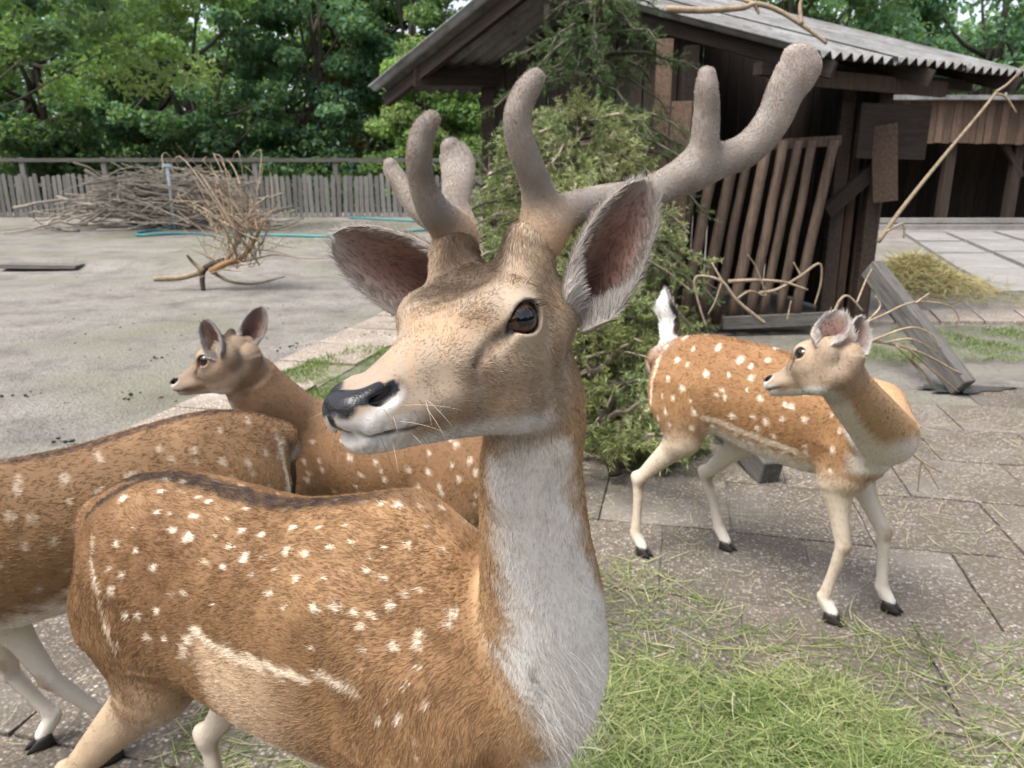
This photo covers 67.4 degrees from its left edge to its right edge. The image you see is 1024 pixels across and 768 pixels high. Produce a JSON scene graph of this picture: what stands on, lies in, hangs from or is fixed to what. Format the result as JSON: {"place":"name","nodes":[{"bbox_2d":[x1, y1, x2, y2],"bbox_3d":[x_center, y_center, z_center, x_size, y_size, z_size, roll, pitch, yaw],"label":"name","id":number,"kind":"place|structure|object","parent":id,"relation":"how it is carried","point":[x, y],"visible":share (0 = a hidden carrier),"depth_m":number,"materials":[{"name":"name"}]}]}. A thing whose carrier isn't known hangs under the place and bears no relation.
{"place":"outdoors","nodes":[
{"label":"outdoors","id":0,"kind":"place"},
{"bbox_2d":[180,221,426,249],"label":"sparse grass","id":1,"kind":"structure","parent":0,"point":[304,233],"depth_m":15.64,"materials":[{"name":"green plant"}]},
{"bbox_2d":[0,385,1023,767],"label":"paving","id":2,"kind":"structure","parent":0,"point":[942,603],"depth_m":2.54,"materials":[{"name":"grey stone"}]},
{"bbox_2d":[0,409,302,767],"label":"deer","id":3,"kind":"object","parent":2,"relation":"on","point":[45,496],"visible":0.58,"depth_m":1.60},
{"bbox_2d":[169,304,482,529],"bbox_3d":[-0.390,0.278,2.058,0.924,0.972,0.393,4,16,14],"label":"young deer","id":4,"kind":"object","parent":2,"relation":"on","point":[238,370],"visible":0.56,"depth_m":1.95},
{"bbox_2d":[54,42,822,767],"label":"buck deer","id":5,"kind":"object","parent":2,"relation":"on","point":[402,628],"visible":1,"depth_m":0.90},
{"bbox_2d":[0,406,1023,764],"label":"straw bits","id":6,"kind":"object","parent":2,"relation":"on","point":[812,528],"visible":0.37,"depth_m":2.98,"materials":[{"name":"beige plant"}]},
{"bbox_2d":[392,81,722,450],"bbox_3d":[0.343,-0.722,4.212,1.906,1.763,1.915,-12,19,-36],"label":"cut conifer","id":7,"kind":"object","parent":2,"relation":"on","point":[600,161],"visible":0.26,"depth_m":4.01,"materials":[{"name":"green plant"}]},
{"bbox_2d":[728,279,807,290],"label":"dry branch","id":8,"kind":"object","parent":7,"relation":"on","point":[730,281],"visible":0.98,"depth_m":3.50,"materials":[{"name":"brown wood"}]},
{"bbox_2d":[759,262,822,319],"bbox_3d":[1.308,-0.436,3.614,0.292,0.274,0.017,0,15,0],"label":"dry branch","id":9,"kind":"object","parent":7,"relation":"attached to","point":[795,279],"visible":0.94,"depth_m":3.60,"materials":[{"name":"brown wood"}]},
{"bbox_2d":[142,546,1023,767],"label":"grass clippings","id":10,"kind":"object","parent":2,"relation":"on","point":[1001,672],"depth_m":2.09,"materials":[{"name":"green plant"}]},
{"bbox_2d":[556,230,713,476],"bbox_3d":[0.381,-0.160,3.440,1.170,1.079,1.426,0,15,0],"label":"cut conifer","id":11,"kind":"object","parent":2,"relation":"on","point":[635,435],"visible":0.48,"depth_m":3.30,"materials":[{"name":"green plant"}]},
{"bbox_2d":[584,349,646,432],"bbox_3d":[0.448,0.036,3.444,0.371,0.397,0.098,-6,17,-22],"label":"dry branch","id":12,"kind":"object","parent":11,"relation":"attached to","point":[591,356],"visible":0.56,"depth_m":3.39,"materials":[{"name":"brown wood"}]},
{"bbox_2d":[693,255,766,327],"bbox_3d":[0.977,-0.414,3.437,0.348,0.324,0.066,0,15,0],"label":"dry branch","id":13,"kind":"object","parent":11,"relation":"attached to","point":[742,305],"visible":1,"depth_m":3.42,"materials":[{"name":"brown wood"}]},
{"bbox_2d":[635,281,782,483],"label":"timber beam","id":14,"kind":"structure","parent":2,"relation":"on","point":[760,470],"depth_m":3.33,"materials":[{"name":"grey wood"}]},
{"bbox_2d":[630,286,920,627],"bbox_3d":[0.636,0.208,2.212,0.926,1.024,0.840,14,20,40],"label":"doe","id":15,"kind":"object","parent":2,"relation":"on","point":[831,413],"visible":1,"depth_m":2.26,"materials":[{"name":"orange"}]},
{"bbox_2d":[567,641,990,767],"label":"cut grass","id":16,"kind":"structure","parent":2,"relation":"on","point":[808,736],"depth_m":1.83,"materials":[{"name":"green plant"}]},
{"bbox_2d":[916,384,1016,392],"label":"puddle","id":17,"kind":"object","parent":2,"relation":"on","point":[969,389],"visible":0.85,"depth_m":4.78,"materials":[{"name":"grey liquid"}]},
{"bbox_2d":[0,182,1023,740],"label":"ground","id":18,"kind":"structure","parent":0,"point":[42,372],"depth_m":7.12,"materials":[{"name":"grey concrete"}]},
{"bbox_2d":[0,262,84,268],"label":"loose board","id":19,"kind":"object","parent":18,"relation":"on","point":[20,265],"visible":1,"depth_m":10.44,"materials":[{"name":"grey wood"}]},
{"bbox_2d":[0,0,163,209],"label":"broadleaf tree","id":20,"kind":"object","parent":18,"relation":"on","point":[26,133],"visible":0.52,"depth_m":23.09,"materials":[{"name":"green plant"}]},
{"bbox_2d":[0,0,254,107],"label":"overhanging tree","id":21,"kind":"object","parent":18,"relation":"on","point":[28,41],"visible":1,"depth_m":15.21,"materials":[{"name":"green plant"}]},
{"bbox_2d":[2,152,304,233],"bbox_3d":[-7.602,-4.322,17.166,6.202,1.667,3.973,0,15,0],"label":"brush pile","id":22,"kind":"object","parent":18,"relation":"on","point":[137,192],"visible":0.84,"depth_m":16.79,"materials":[{"name":"brown wood"}]},
{"bbox_2d":[162,164,175,229],"bbox_3d":[-7.341,-3.996,16.532,0.200,1.425,0.100,0,15,0],"label":"standpipe","id":23,"kind":"object","parent":18,"relation":"on","point":[167,166],"visible":0.8,"depth_m":16.44,"materials":[{"name":"silver metal"}]},
{"bbox_2d":[80,274,259,298],"bbox_3d":[-4.144,-1.167,9.080,3.481,0.021,1.426,4,16,13],"label":"weedy patch","id":24,"kind":"object","parent":18,"relation":"on","point":[173,281],"visible":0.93,"depth_m":9.42,"materials":[{"name":"green plant"}]},
{"bbox_2d":[73,0,316,180],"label":"broadleaf tree","id":25,"kind":"object","parent":18,"relation":"on","point":[199,126],"visible":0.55,"depth_m":23.54,"materials":[{"name":"green plant"}]},
{"bbox_2d":[37,258,354,429],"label":"earth crumbs","id":26,"kind":"object","parent":18,"relation":"on","point":[181,335],"visible":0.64,"depth_m":6.87,"materials":[{"name":"brown soil"}]},
{"bbox_2d":[0,331,397,443],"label":"droppings","id":27,"kind":"object","parent":18,"relation":"on","point":[74,440],"visible":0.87,"depth_m":4.62,"materials":[{"name":"black"}]},
{"bbox_2d":[0,157,482,217],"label":"picket fence","id":28,"kind":"object","parent":18,"relation":"on","point":[24,184],"visible":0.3,"depth_m":21.32,"materials":[{"name":"grey wood"}]},
{"bbox_2d":[153,146,329,290],"bbox_3d":[-3.214,-1.803,8.526,2.250,1.643,1.352,7,17,22],"label":"dead shrub","id":29,"kind":"object","parent":18,"relation":"on","point":[214,267],"visible":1,"depth_m":8.69,"materials":[{"name":"brown plant"}]},
{"bbox_2d":[122,311,397,430],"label":"edging path","id":30,"kind":"structure","parent":18,"relation":"on","point":[381,323],"depth_m":5.62,"materials":[{"name":"beige concrete"}]},
{"bbox_2d":[135,211,425,237],"bbox_3d":[-4.513,-3.302,15.798,6.251,0.399,2.430,0,15,0],"label":"garden hose","id":31,"kind":"object","parent":18,"relation":"on","point":[186,233],"visible":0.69,"depth_m":15.13,"materials":[{"name":"teal rubber"}]},
{"bbox_2d":[206,0,403,207],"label":"broadleaf tree","id":32,"kind":"object","parent":18,"relation":"on","point":[355,24],"visible":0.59,"depth_m":24.73,"materials":[{"name":"green plant"}]},
{"bbox_2d":[281,343,389,398],"bbox_3d":[-1.055,-0.082,5.064,1.157,0.062,1.871,0,15,0],"label":"grass strip","id":33,"kind":"object","parent":18,"relation":"on","point":[289,371],"depth_m":5.24,"materials":[{"name":"green plant"}]},
{"bbox_2d":[0,104,693,212],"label":"undergrowth","id":34,"kind":"object","parent":18,"relation":"on","point":[306,170],"visible":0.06,"depth_m":23.88,"materials":[{"name":"green plant"}]},
{"bbox_2d":[277,0,464,126],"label":"broadleaf tree","id":35,"kind":"object","parent":18,"relation":"on","point":[389,19],"visible":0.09,"depth_m":29.39,"materials":[{"name":"green plant"}]},
{"bbox_2d":[348,217,415,221],"bbox_3d":[-2.996,-4.260,19.909,3.464,0.051,0.680,7,17,23],"label":"garden hose","id":36,"kind":"object","parent":18,"relation":"on","point":[403,220],"visible":0.62,"depth_m":20.05,"materials":[{"name":"teal rubber"}]},
{"bbox_2d":[322,0,473,178],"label":"broadleaf tree","id":37,"kind":"object","parent":18,"relation":"on","point":[424,10],"visible":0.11,"depth_m":25.40,"materials":[{"name":"green plant"}]},
{"bbox_2d":[359,32,481,201],"bbox_3d":[-2.449,-7.809,23.564,4.592,5.364,3.542,0,15,0],"label":"leafy bush","id":38,"kind":"object","parent":18,"relation":"on","point":[401,116],"visible":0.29,"depth_m":22.60,"materials":[{"name":"green plant"}]},
{"bbox_2d":[452,96,481,181],"bbox_3d":[0.516,-10.269,26.294,5.869,8.658,5.549,0,15,0],"label":"broadleaf tree","id":39,"kind":"object","parent":18,"relation":"on","point":[455,130],"depth_m":25.95,"materials":[{"name":"green plant"}]},
{"bbox_2d":[431,135,521,261],"bbox_3d":[-0.097,-0.932,5.403,1.352,1.556,1.342,13,20,39],"label":"cut conifer","id":40,"kind":"object","parent":18,"relation":"on","point":[484,168],"visible":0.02,"depth_m":4.93,"materials":[{"name":"green plant"}]},
{"bbox_2d":[4,0,1023,180],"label":"woodland","id":41,"kind":"object","parent":18,"relation":"on","point":[966,29],"visible":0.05,"depth_m":30.83,"materials":[{"name":"green plant"}]},
{"bbox_2d":[475,0,725,339],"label":"cut conifer","id":42,"kind":"object","parent":18,"relation":"on","point":[590,51],"visible":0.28,"depth_m":5.39,"materials":[{"name":"green plant"}]},
{"bbox_2d":[368,0,1023,329],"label":"hay shed","id":43,"kind":"structure","parent":18,"relation":"on","point":[818,183],"depth_m":6.38,"materials":[{"name":"brown wood"}]},
{"bbox_2d":[665,0,827,44],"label":"roof branch","id":44,"kind":"object","parent":43,"relation":"on","point":[756,5],"visible":1,"depth_m":5.34,"materials":[{"name":"brown wood"}]},
{"bbox_2d":[876,66,1023,242],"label":"long stick","id":45,"kind":"object","parent":43,"relation":"attached to","point":[888,228],"visible":1,"depth_m":5.26,"materials":[{"name":"brown wood"}]},
{"bbox_2d":[738,0,959,84],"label":"broadleaf tree","id":46,"kind":"object","parent":18,"relation":"on","point":[876,18],"visible":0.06,"depth_m":21.54,"materials":[{"name":"green plant"}]},
{"bbox_2d":[862,261,975,393],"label":"timber beam","id":47,"kind":"structure","parent":18,"relation":"on","point":[887,287],"depth_m":4.87,"materials":[{"name":"grey wood"}]},
{"bbox_2d":[913,453,940,491],"bbox_3d":[1.412,0.300,2.624,0.115,0.145,0.011,0,15,0],"label":"dry branch","id":48,"kind":"object","parent":18,"relation":"on","point":[920,460],"visible":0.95,"depth_m":2.62,"materials":[{"name":"beige wood"}]},
{"bbox_2d":[859,0,1023,122],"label":"broadleaf tree","id":49,"kind":"object","parent":18,"relation":"on","point":[1000,37],"visible":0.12,"depth_m":22.56,"materials":[{"name":"green plant"}]},
{"bbox_2d":[866,323,1023,364],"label":"grass verge","id":50,"kind":"object","parent":18,"relation":"on","point":[976,342],"depth_m":5.96,"materials":[{"name":"green plant"}]},
{"bbox_2d":[870,242,1023,310],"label":"hay heap","id":51,"kind":"object","parent":18,"relation":"on","point":[928,269],"visible":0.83,"depth_m":8.63,"materials":[{"name":"yellow plant"}]},
{"bbox_2d":[905,231,1023,295],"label":"barn apron","id":52,"kind":"object","parent":18,"relation":"on","point":[961,255],"visible":0.86,"depth_m":12.64,"materials":[{"name":"concrete"}]},
{"bbox_2d":[16,0,1018,171],"label":"sky","id":53,"kind":"structure","parent":0,"point":[961,17],"materials":[{"name":"white"}]},
{"bbox_2d":[867,293,961,391],"bbox_3d":[1.500,-0.137,2.877,0.542,0.400,0.085,-5,16,-17],"label":"dry branch","id":54,"kind":"object","parent":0,"point":[899,347],"visible":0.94,"depth_m":2.88,"materials":[{"name":"beige wood"}]},
{"bbox_2d":[834,268,871,311],"bbox_3d":[1.323,-0.342,2.939,0.209,0.181,0.063,-8,17,-28],"label":"dry branch","id":55,"kind":"object","parent":54,"relation":"attached to","point":[841,299],"visible":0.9,"depth_m":2.92,"materials":[{"name":"brown wood"}]},
{"bbox_2d":[868,309,1023,324],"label":"pale path","id":56,"kind":"structure","parent":0,"point":[972,317],"depth_m":7.06,"materials":[{"name":"grey concrete"}]},
{"bbox_2d":[879,95,1023,229],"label":"open barn","id":57,"kind":"structure","parent":0,"point":[977,175],"depth_m":18.63,"materials":[{"name":"wood"}]}
]}

